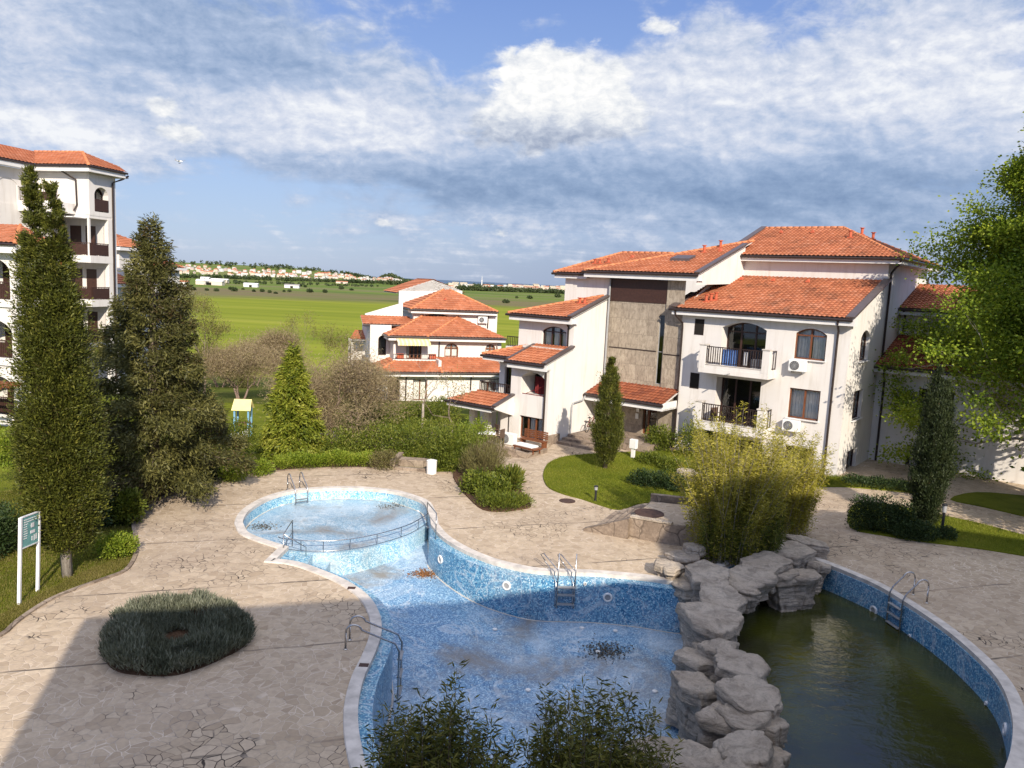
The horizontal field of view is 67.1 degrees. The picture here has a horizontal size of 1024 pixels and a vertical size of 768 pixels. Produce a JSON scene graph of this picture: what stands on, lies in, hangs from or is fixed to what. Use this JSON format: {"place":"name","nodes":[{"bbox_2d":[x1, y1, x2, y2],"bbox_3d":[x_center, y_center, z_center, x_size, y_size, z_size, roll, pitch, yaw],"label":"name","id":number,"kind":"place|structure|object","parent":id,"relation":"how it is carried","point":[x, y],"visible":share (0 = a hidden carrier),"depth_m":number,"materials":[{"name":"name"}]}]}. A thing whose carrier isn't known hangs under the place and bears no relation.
{"place":"outdoors","nodes":[
{"label":"outdoors","id":0,"kind":"place"},
{"bbox_2d":[0,397,497,630],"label":"ground","id":1,"kind":"structure","parent":0,"point":[258,413],"depth_m":27.48,"materials":[{"name":"green plant"}]},
{"bbox_2d":[0,424,19,489],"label":"clipped tree","id":2,"kind":"object","parent":1,"relation":"on","point":[3,456],"visible":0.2,"depth_m":29.47,"materials":[{"name":"green plant"}]},
{"bbox_2d":[0,498,34,558],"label":"hedge","id":3,"kind":"object","parent":1,"relation":"on","point":[9,523],"visible":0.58,"depth_m":23.80,"materials":[{"name":"green plant"}]},
{"bbox_2d":[0,223,44,425],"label":"apartment block","id":4,"kind":"structure","parent":1,"relation":"on","point":[7,244],"depth_m":41.49,"materials":[{"name":"paint"}]},
{"bbox_2d":[17,511,40,604],"bbox_3d":[-13.009,4.684,20.787,0.070,2.378,0.913,2,2,-2],"label":"notice board","id":5,"kind":"object","parent":1,"relation":"on","point":[28,533],"visible":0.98,"depth_m":20.67,"materials":[{"name":"white metal"}]},
{"bbox_2d":[0,163,127,577],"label":"cypress tree","id":6,"kind":"object","parent":1,"relation":"on","point":[58,449],"visible":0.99,"depth_m":21.22,"materials":[{"name":"green plant"}]},
{"bbox_2d":[0,144,128,392],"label":"apartment block","id":7,"kind":"structure","parent":1,"relation":"on","point":[86,190],"depth_m":53.94,"materials":[{"name":"paint"}]},
{"bbox_2d":[70,225,81,254],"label":"balcony door","id":8,"kind":"structure","parent":7,"relation":"in","point":[75,231],"depth_m":55.54,"materials":[{"name":"brown wood"}]},
{"bbox_2d":[86,269,96,296],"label":"balcony door","id":9,"kind":"structure","parent":7,"relation":"in","point":[91,273],"depth_m":55.65,"materials":[{"name":"brown wood"}]},
{"bbox_2d":[0,489,161,631],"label":"grass","id":10,"kind":"structure","parent":1,"relation":"on","point":[84,565],"depth_m":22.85,"materials":[{"name":"green plant"}]},
{"bbox_2d":[96,485,120,527],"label":"shrub","id":11,"kind":"object","parent":1,"relation":"on","point":[107,523],"visible":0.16,"depth_m":26.57,"materials":[{"name":"green plant"}]},
{"bbox_2d":[92,530,139,560],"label":"shrub","id":12,"kind":"object","parent":1,"relation":"on","point":[115,544],"visible":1,"depth_m":23.86,"materials":[{"name":"green plant"}]},
{"bbox_2d":[104,486,148,526],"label":"shrub","id":13,"kind":"object","parent":1,"relation":"on","point":[123,505],"visible":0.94,"depth_m":26.85,"materials":[{"name":"green plant"}]},
{"bbox_2d":[135,479,207,502],"bbox_3d":[-14.473,4.295,31.273,2.387,0.040,4.923,5,8,15],"label":"soil bed","id":14,"kind":"object","parent":1,"relation":"on","point":[165,491],"visible":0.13,"depth_m":30.91,"materials":[{"name":"brown soil"}]},
{"bbox_2d":[90,210,259,517],"bbox_3d":[-13.641,-1.021,29.877,7.479,11.178,7.304,-2,9,-29],"label":"cedar tree","id":15,"kind":"object","parent":14,"relation":"on","point":[178,421],"visible":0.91,"depth_m":28.98,"materials":[{"name":"green plant"}]},
{"bbox_2d":[216,463,251,482],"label":"shrub","id":16,"kind":"object","parent":1,"relation":"on","point":[231,475],"visible":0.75,"depth_m":32.93,"materials":[{"name":"green plant"}]},
{"bbox_2d":[231,399,254,435],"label":"play tower","id":17,"kind":"structure","parent":1,"relation":"on","point":[238,405],"depth_m":41.53,"materials":[{"name":"blue paint"}]},
{"bbox_2d":[250,457,275,476],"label":"shrub","id":18,"kind":"object","parent":1,"relation":"on","point":[264,466],"visible":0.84,"depth_m":34.25,"materials":[{"name":"green plant"}]},
{"bbox_2d":[251,340,332,462],"bbox_3d":[-10.649,1.239,37.973,4.274,6.879,4.185,0,8,-18],"label":"golden conifer","id":19,"kind":"object","parent":1,"relation":"on","point":[290,425],"visible":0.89,"depth_m":37.18,"materials":[{"name":"green plant"}]},
{"bbox_2d":[214,460,399,477],"bbox_3d":[-9.615,3.892,36.082,8.804,0.040,2.616,-1,8,-27],"label":"soil bed","id":20,"kind":"object","parent":1,"relation":"on","point":[346,465],"visible":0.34,"depth_m":36.55,"materials":[{"name":"brown soil"}]},
{"bbox_2d":[218,416,263,470],"bbox_3d":[-12.271,2.676,34.731,2.206,2.622,2.234,3,7,0],"label":"clipped tree","id":21,"kind":"object","parent":20,"relation":"on","point":[236,428],"visible":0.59,"depth_m":34.52,"materials":[{"name":"green plant"}]},
{"bbox_2d":[273,447,372,469],"bbox_3d":[-8.886,3.517,36.460,4.721,0.884,1.830,0,8,-19],"label":"hedge","id":22,"kind":"object","parent":20,"relation":"on","point":[305,458],"visible":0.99,"depth_m":36.19,"materials":[{"name":"green plant"}]},
{"bbox_2d":[260,352,356,444],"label":"budding tree","id":23,"kind":"object","parent":1,"relation":"on","point":[317,392],"visible":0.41,"depth_m":40.39,"materials":[{"name":"brown plant"}]},
{"bbox_2d":[254,327,390,442],"bbox_3d":[-9.579,0.091,40.734,7.478,6.467,5.685,6,8,24],"label":"budding tree","id":24,"kind":"object","parent":1,"relation":"on","point":[351,370],"visible":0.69,"depth_m":39.94,"materials":[{"name":"brown plant"}]},
{"bbox_2d":[307,353,421,434],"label":"budding tree","id":25,"kind":"object","parent":1,"relation":"on","point":[377,394],"visible":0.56,"depth_m":41.62,"materials":[{"name":"brown plant"}]},
{"bbox_2d":[342,389,389,425],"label":"shrub","id":26,"kind":"object","parent":1,"relation":"on","point":[365,415],"visible":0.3,"depth_m":46.00,"materials":[{"name":"brown plant"}]},
{"bbox_2d":[366,447,399,470],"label":"shrub","id":27,"kind":"object","parent":1,"relation":"on","point":[386,457],"visible":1,"depth_m":36.22,"materials":[{"name":"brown plant"}]},
{"bbox_2d":[310,413,469,458],"bbox_3d":[-6.282,2.566,40.237,7.176,2.158,8.245,6,8,23],"label":"shrub","id":28,"kind":"object","parent":1,"relation":"on","point":[398,433],"visible":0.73,"depth_m":39.19,"materials":[{"name":"green plant"}]},
{"bbox_2d":[389,452,431,470],"bbox_3d":[-4.832,3.768,37.320,1.750,0.470,2.000,3,7,4],"label":"garden stair","id":29,"kind":"object","parent":1,"relation":"on","point":[413,463],"visible":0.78,"depth_m":37.21,"materials":[{"name":"beige stone"}]},
{"bbox_2d":[367,394,464,424],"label":"hedge","id":30,"kind":"object","parent":1,"relation":"on","point":[439,412],"visible":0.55,"depth_m":49.48,"materials":[{"name":"green plant"}]},
{"bbox_2d":[351,658,522,767],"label":"bamboo clump","id":31,"kind":"object","parent":1,"relation":"on","point":[429,751],"visible":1,"depth_m":10.70,"materials":[{"name":"green plant"}]},
{"bbox_2d":[401,364,474,438],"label":"tree","id":32,"kind":"object","parent":1,"relation":"on","point":[445,383],"visible":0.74,"depth_m":43.37,"materials":[{"name":"brown plant"}]},
{"bbox_2d":[450,415,495,450],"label":"flowering shrub","id":33,"kind":"object","parent":1,"relation":"on","point":[483,427],"visible":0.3,"depth_m":41.70,"materials":[{"name":"green plant"}]},
{"bbox_2d":[556,429,672,452],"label":"entrance steps","id":34,"kind":"structure","parent":1,"relation":"on","point":[581,439],"depth_m":43.88,"materials":[{"name":"beige stone"}]},
{"bbox_2d":[641,423,677,451],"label":"shrub","id":35,"kind":"object","parent":1,"relation":"on","point":[656,436],"visible":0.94,"depth_m":43.20,"materials":[{"name":"green plant"}]},
{"bbox_2d":[653,558,684,580],"bbox_3d":[4.928,5.922,24.488,0.928,0.556,1.016,-5,10,-44],"label":"boulder","id":36,"kind":"object","parent":1,"relation":"on","point":[671,570],"visible":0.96,"depth_m":24.21,"materials":[{"name":"beige stone"}]},
{"bbox_2d":[664,550,699,566],"bbox_3d":[5.668,5.837,25.730,1.168,0.470,1.090,3,7,0],"label":"boulder","id":37,"kind":"object","parent":1,"relation":"on","point":[682,557],"visible":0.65,"depth_m":25.42,"materials":[{"name":"grey stone"}]},
{"bbox_2d":[682,542,706,560],"bbox_3d":[6.158,5.726,26.069,0.784,0.647,0.760,3,7,0],"label":"boulder","id":38,"kind":"object","parent":1,"relation":"on","point":[689,548],"visible":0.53,"depth_m":25.79,"materials":[{"name":"grey stone"}]},
{"bbox_2d":[444,226,1023,484],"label":"apartment house","id":39,"kind":"structure","parent":1,"relation":"on","point":[824,301],"depth_m":43.72,"materials":[{"name":"paint"}]},
{"bbox_2d":[520,415,542,439],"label":"window","id":40,"kind":"structure","parent":39,"relation":"in","point":[536,423],"depth_m":44.39,"materials":[{"name":"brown wood"}]},
{"bbox_2d":[543,327,565,346],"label":"window","id":41,"kind":"structure","parent":39,"relation":"in","point":[552,335],"depth_m":45.61,"materials":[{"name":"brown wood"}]},
{"bbox_2d":[643,409,656,433],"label":"door","id":42,"kind":"structure","parent":39,"relation":"in","point":[650,416],"depth_m":46.33,"materials":[{"name":"brown wood"}]},
{"bbox_2d":[655,315,664,383],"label":"window","id":43,"kind":"structure","parent":39,"relation":"in","point":[662,317],"depth_m":45.34,"materials":[{"name":"black glass"}]},
{"bbox_2d":[720,377,760,425],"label":"balcony door","id":44,"kind":"structure","parent":39,"relation":"in","point":[734,391],"depth_m":43.28,"materials":[{"name":"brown wood"}]},
{"bbox_2d":[726,323,766,367],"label":"balcony door","id":45,"kind":"structure","parent":39,"relation":"in","point":[748,336],"depth_m":42.74,"materials":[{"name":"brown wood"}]},
{"bbox_2d":[782,418,800,433],"bbox_3d":[14.529,2.191,40.137,0.860,0.670,0.360,9,9,38],"label":"air conditioner","id":46,"kind":"object","parent":39,"relation":"attached to","point":[792,424],"visible":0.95,"depth_m":39.97,"materials":[{"name":"white plastic"}]},
{"bbox_2d":[788,359,807,373],"bbox_3d":[14.707,-0.914,39.704,0.860,0.670,0.360,9,9,38],"label":"air conditioner","id":47,"kind":"object","parent":39,"relation":"attached to","point":[796,365],"visible":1,"depth_m":39.54,"materials":[{"name":"white plastic"}]},
{"bbox_2d":[785,388,820,422],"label":"window","id":48,"kind":"structure","parent":39,"relation":"in","point":[803,403],"depth_m":40.02,"materials":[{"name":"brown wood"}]},
{"bbox_2d":[791,329,826,362],"bbox_3d":[15.422,-2.022,39.647,1.690,1.646,0.820,9,9,38],"label":"window","id":49,"kind":"structure","parent":39,"relation":"in","point":[810,344],"depth_m":39.62,"materials":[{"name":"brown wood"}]},
{"bbox_2d":[697,480,795,566],"bbox_3d":[7.812,4.765,26.035,3.242,3.013,2.273,4,8,9],"label":"bamboo clump","id":50,"kind":"object","parent":1,"relation":"on","point":[773,536],"visible":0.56,"depth_m":25.63,"materials":[{"name":"green plant"}]},
{"bbox_2d":[668,399,826,564],"bbox_3d":[7.807,3.317,26.506,5.124,5.539,4.951,3,7,0],"label":"bamboo clump","id":51,"kind":"object","parent":1,"relation":"on","point":[754,476],"visible":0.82,"depth_m":25.64,"materials":[{"name":"green plant"}]},
{"bbox_2d":[742,420,836,537],"bbox_3d":[10.470,3.637,29.344,3.462,4.405,3.106,3,7,0],"label":"bamboo clump","id":52,"kind":"object","parent":1,"relation":"on","point":[801,502],"visible":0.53,"depth_m":28.74,"materials":[{"name":"green plant"}]},
{"bbox_2d":[868,111,1023,483],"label":"broadleaf tree","id":53,"kind":"object","parent":1,"relation":"on","point":[994,278],"visible":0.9,"depth_m":36.30,"materials":[{"name":"green plant"}]},
{"bbox_2d":[982,335,1023,471],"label":"broadleaf tree","id":54,"kind":"object","parent":1,"relation":"on","point":[1019,410],"visible":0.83,"depth_m":32.48,"materials":[{"name":"green plant"}]},
{"bbox_2d":[106,262,564,414],"bbox_3d":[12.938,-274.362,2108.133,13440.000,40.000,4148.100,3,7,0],"label":"farmland","id":55,"kind":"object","parent":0,"point":[258,310],"visible":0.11,"depth_m":481.86,"materials":[{"name":"green plant"}]},
{"bbox_2d":[116,234,157,379],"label":"terraced house","id":56,"kind":"structure","parent":55,"relation":"on","point":[123,243],"depth_m":73.89,"materials":[{"name":"paint"}]},
{"bbox_2d":[157,287,237,393],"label":"budding tree","id":57,"kind":"object","parent":55,"relation":"on","point":[207,329],"visible":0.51,"depth_m":60.35,"materials":[{"name":"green plant"}]},
{"bbox_2d":[190,342,258,387],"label":"budding tree","id":58,"kind":"object","parent":55,"relation":"on","point":[242,384],"visible":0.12,"depth_m":70.30,"materials":[{"name":"brown plant"}]},
{"bbox_2d":[199,327,285,398],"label":"budding tree","id":59,"kind":"object","parent":55,"relation":"on","point":[226,361],"visible":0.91,"depth_m":55.13,"materials":[{"name":"brown plant"}]},
{"bbox_2d":[249,317,314,393],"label":"budding tree","id":60,"kind":"object","parent":55,"relation":"on","point":[279,341],"visible":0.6,"depth_m":60.12,"materials":[{"name":"brown plant"}]},
{"bbox_2d":[179,272,385,283],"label":"woodland","id":61,"kind":"object","parent":55,"relation":"on","point":[281,278],"visible":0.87,"depth_m":1705.44,"materials":[{"name":"green plant"}]},
{"bbox_2d":[187,278,378,286],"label":"woodland","id":62,"kind":"object","parent":55,"relation":"on","point":[309,283],"visible":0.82,"depth_m":1414.32,"materials":[{"name":"green plant"}]},
{"bbox_2d":[179,260,413,280],"bbox_3d":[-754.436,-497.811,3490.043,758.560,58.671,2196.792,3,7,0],"label":"woodland","id":63,"kind":"object","parent":55,"relation":"on","point":[278,266],"visible":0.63,"depth_m":2673.01,"materials":[{"name":"green plant"}]},
{"bbox_2d":[273,310,365,380],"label":"budding tree","id":64,"kind":"object","parent":55,"relation":"on","point":[331,339],"visible":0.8,"depth_m":60.43,"materials":[{"name":"brown plant"}]},
{"bbox_2d":[344,357,403,402],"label":"budding tree","id":65,"kind":"object","parent":55,"relation":"on","point":[379,369],"visible":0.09,"depth_m":58.83,"materials":[{"name":"brown plant"}]},
{"bbox_2d":[348,278,506,400],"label":"villa","id":66,"kind":"object","parent":55,"relation":"on","point":[421,320],"visible":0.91,"depth_m":66.35,"materials":[{"name":"paint"}]},
{"bbox_2d":[413,379,426,399],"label":"window","id":67,"kind":"structure","parent":66,"relation":"in","point":[419,382],"depth_m":63.97,"materials":[{"name":"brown wood"}]},
{"bbox_2d":[444,343,457,356],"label":"window","id":68,"kind":"structure","parent":66,"relation":"in","point":[451,350],"depth_m":66.53,"materials":[{"name":"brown wood"}]},
{"bbox_2d":[455,283,564,293],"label":"woodland","id":69,"kind":"object","parent":55,"relation":"on","point":[550,290],"visible":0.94,"depth_m":1803.28,"materials":[{"name":"green plant"}]},
{"bbox_2d":[371,277,558,285],"bbox_3d":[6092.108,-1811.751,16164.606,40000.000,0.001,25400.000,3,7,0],"label":"sea","id":70,"kind":"structure","parent":0,"point":[451,281],"depth_m":13732.87,"materials":[{"name":"liquid"}]},
{"bbox_2d":[0,444,1023,767],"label":"pool deck","id":71,"kind":"structure","parent":0,"point":[272,692],"depth_m":21.20,"materials":[{"name":"beige stone"}]},
{"bbox_2d":[105,605,244,676],"bbox_3d":[-8.199,6.217,18.899,3.511,0.040,3.692,3,7,0],"label":"soil bed","id":72,"kind":"object","parent":71,"relation":"on","point":[175,633],"visible":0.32,"depth_m":17.48,"materials":[{"name":"brown soil"}]},
{"bbox_2d":[98,587,258,677],"bbox_3d":[-8.229,5.875,18.872,3.577,0.784,4.140,-3,9,-38],"label":"lavender bush","id":73,"kind":"object","parent":72,"relation":"on","point":[145,640],"visible":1,"depth_m":18.46,"materials":[{"name":"green plant"}]},
{"bbox_2d":[0,467,453,636],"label":"kerb strip","id":74,"kind":"object","parent":71,"relation":"on","point":[12,625],"visible":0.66,"depth_m":22.36,"materials":[{"name":"grey concrete"}]},
{"bbox_2d":[453,461,530,511],"bbox_3d":[-1.298,4.375,35.242,2.693,0.080,9.747,1,8,-12],"label":"planting bed","id":75,"kind":"object","parent":71,"relation":"on","point":[457,474],"visible":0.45,"depth_m":31.99,"materials":[{"name":"soil"}]},
{"bbox_2d":[425,421,486,472],"bbox_3d":[-2.772,2.856,37.243,2.767,2.609,3.388,6,8,24],"label":"shrub","id":76,"kind":"object","parent":75,"relation":"on","point":[448,449],"visible":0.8,"depth_m":36.64,"materials":[{"name":"green plant"}]},
{"bbox_2d":[457,434,513,477],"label":"ornamental grass","id":77,"kind":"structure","parent":75,"relation":"on","point":[474,459],"depth_m":34.98,"materials":[{"name":"green plant"}]},
{"bbox_2d":[457,463,513,498],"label":"shrub","id":78,"kind":"object","parent":75,"relation":"on","point":[494,480],"visible":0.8,"depth_m":32.55,"materials":[{"name":"green plant"}]},
{"bbox_2d":[472,485,535,511],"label":"ground cover","id":79,"kind":"object","parent":75,"relation":"on","point":[514,499],"visible":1,"depth_m":30.99,"materials":[{"name":"green plant"}]},
{"bbox_2d":[500,462,528,490],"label":"spiky plant","id":80,"kind":"object","parent":75,"relation":"on","point":[515,473],"visible":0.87,"depth_m":33.17,"materials":[{"name":"green plant"}]},
{"bbox_2d":[488,440,547,458],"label":"terrace wall","id":81,"kind":"structure","parent":71,"relation":"on","point":[512,452],"depth_m":40.19,"materials":[{"name":"beige stone"}]},
{"bbox_2d":[515,675,683,767],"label":"bamboo clump","id":82,"kind":"object","parent":71,"relation":"on","point":[583,751],"visible":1,"depth_m":11.21,"materials":[{"name":"green plant"}]},
{"bbox_2d":[234,486,1023,767],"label":"swimming pool","id":83,"kind":"structure","parent":71,"relation":"in","point":[465,602],"depth_m":23.66,"materials":[{"name":"tile"}]},
{"bbox_2d":[278,514,427,551],"bbox_3d":[-5.189,5.414,27.866,6.149,0.438,1.488,-3,10,-39],"label":"safety railing","id":84,"kind":"object","parent":83,"relation":"on","point":[300,550],"visible":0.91,"depth_m":26.79,"materials":[{"name":"silver metal"}]},
{"bbox_2d":[343,615,403,702],"bbox_3d":[-3.400,6.763,19.000,1.410,1.983,0.600,3,7,-1],"label":"pool ladder","id":85,"kind":"object","parent":83,"relation":"attached to","point":[400,670],"visible":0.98,"depth_m":18.86,"materials":[{"name":"silver metal"}]},
{"bbox_2d":[540,553,576,608],"bbox_3d":[1.459,6.064,24.372,0.624,1.780,1.316,-1,8,-28],"label":"pool ladder","id":86,"kind":"object","parent":83,"relation":"attached to","point":[572,595],"visible":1,"depth_m":23.99,"materials":[{"name":"silver metal"}]},
{"bbox_2d":[578,633,633,663],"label":"leaf litter","id":87,"kind":"object","parent":83,"relation":"on","point":[611,653],"visible":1,"depth_m":22.66,"materials":[{"name":"black plant"}]},
{"bbox_2d":[624,534,831,767],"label":"rock pile","id":88,"kind":"object","parent":83,"relation":"on","point":[724,709],"visible":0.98,"depth_m":18.83,"materials":[{"name":"grey stone"}]},
{"bbox_2d":[737,588,1006,767],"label":"water","id":89,"kind":"structure","parent":83,"relation":"in","point":[857,685],"depth_m":19.44,"materials":[{"name":"green liquid"}]},
{"bbox_2d":[885,571,929,630],"bbox_3d":[12.069,6.668,23.546,0.910,1.733,0.720,2,8,-9],"label":"pool ladder","id":90,"kind":"object","parent":83,"relation":"attached to","point":[897,607],"visible":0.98,"depth_m":23.45,"materials":[{"name":"silver metal"}]},
{"bbox_2d":[583,493,699,545],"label":"stone platform","id":91,"kind":"structure","parent":71,"relation":"on","point":[668,527],"depth_m":28.03,"materials":[{"name":"beige stone"}]},
{"bbox_2d":[634,508,663,517],"bbox_3d":[5.100,4.792,28.664,1.100,0.026,1.100,3,7,0],"label":"manhole cover","id":92,"kind":"object","parent":91,"relation":"on","point":[650,513],"visible":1,"depth_m":28.63,"materials":[{"name":"metal"}]},
{"bbox_2d":[0,0,1023,285],"label":"sky","id":93,"kind":"structure","parent":0,"point":[497,141],"materials":[{"name":"blue"}]},
{"bbox_2d":[480,431,549,452],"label":"terrace paving","id":94,"kind":"structure","parent":0,"point":[529,442],"depth_m":42.92,"materials":[{"name":"beige stone"}]},
{"bbox_2d":[520,428,547,448],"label":"wooden bench","id":95,"kind":"object","parent":94,"relation":"on","point":[542,442],"visible":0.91,"depth_m":42.25,"materials":[{"name":"brown wood"}]},
{"bbox_2d":[543,451,718,509],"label":"lawn","id":96,"kind":"structure","parent":0,"point":[567,493],"depth_m":35.74,"materials":[{"name":"green plant"}]},
{"bbox_2d":[587,356,625,468],"bbox_3d":[4.790,1.471,38.114,1.934,5.813,1.959,9,10,41],"label":"cypress tree","id":97,"kind":"object","parent":96,"relation":"on","point":[607,428],"visible":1,"depth_m":37.78,"materials":[{"name":"green plant"}]},
{"bbox_2d":[626,467,689,492],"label":"hedge","id":98,"kind":"object","parent":96,"relation":"on","point":[657,479],"visible":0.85,"depth_m":35.08,"materials":[{"name":"green plant"}]},
{"bbox_2d":[636,450,689,472],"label":"hedge","id":99,"kind":"object","parent":96,"relation":"on","point":[650,457],"visible":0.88,"depth_m":39.33,"materials":[{"name":"green plant"}]},
{"bbox_2d":[672,419,737,456],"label":"bush","id":100,"kind":"object","parent":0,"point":[684,439],"visible":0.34,"depth_m":42.29,"materials":[{"name":"green plant"}]},
{"bbox_2d":[816,476,912,492],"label":"lawn","id":101,"kind":"structure","parent":0,"point":[840,485],"depth_m":37.01,"materials":[{"name":"green plant"}]},
{"bbox_2d":[840,472,910,492],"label":"hedge","id":102,"kind":"object","parent":101,"relation":"on","point":[882,481],"visible":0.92,"depth_m":37.04,"materials":[{"name":"green plant"}]},
{"bbox_2d":[847,503,1023,555],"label":"lawn","id":103,"kind":"structure","parent":0,"point":[971,544],"depth_m":29.81,"materials":[{"name":"green plant"}]},
{"bbox_2d":[845,491,917,533],"bbox_3d":[14.424,5.011,30.192,2.691,1.748,1.641,3,7,0],"label":"hedge","id":104,"kind":"object","parent":103,"relation":"on","point":[891,512],"visible":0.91,"depth_m":29.99,"materials":[{"name":"green plant"}]},
{"bbox_2d":[887,518,958,541],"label":"hedge","id":105,"kind":"object","parent":103,"relation":"on","point":[916,529],"visible":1,"depth_m":29.35,"materials":[{"name":"green plant"}]},
{"bbox_2d":[904,365,959,526],"bbox_3d":[16.899,2.495,31.078,2.082,6.785,1.906,3,7,0],"label":"cypress tree","id":106,"kind":"object","parent":103,"relation":"on","point":[931,475],"visible":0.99,"depth_m":30.73,"materials":[{"name":"green plant"}]},
{"bbox_2d":[950,492,1023,516],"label":"lawn","id":107,"kind":"structure","parent":0,"point":[1009,503],"depth_m":35.58,"materials":[{"name":"green plant"}]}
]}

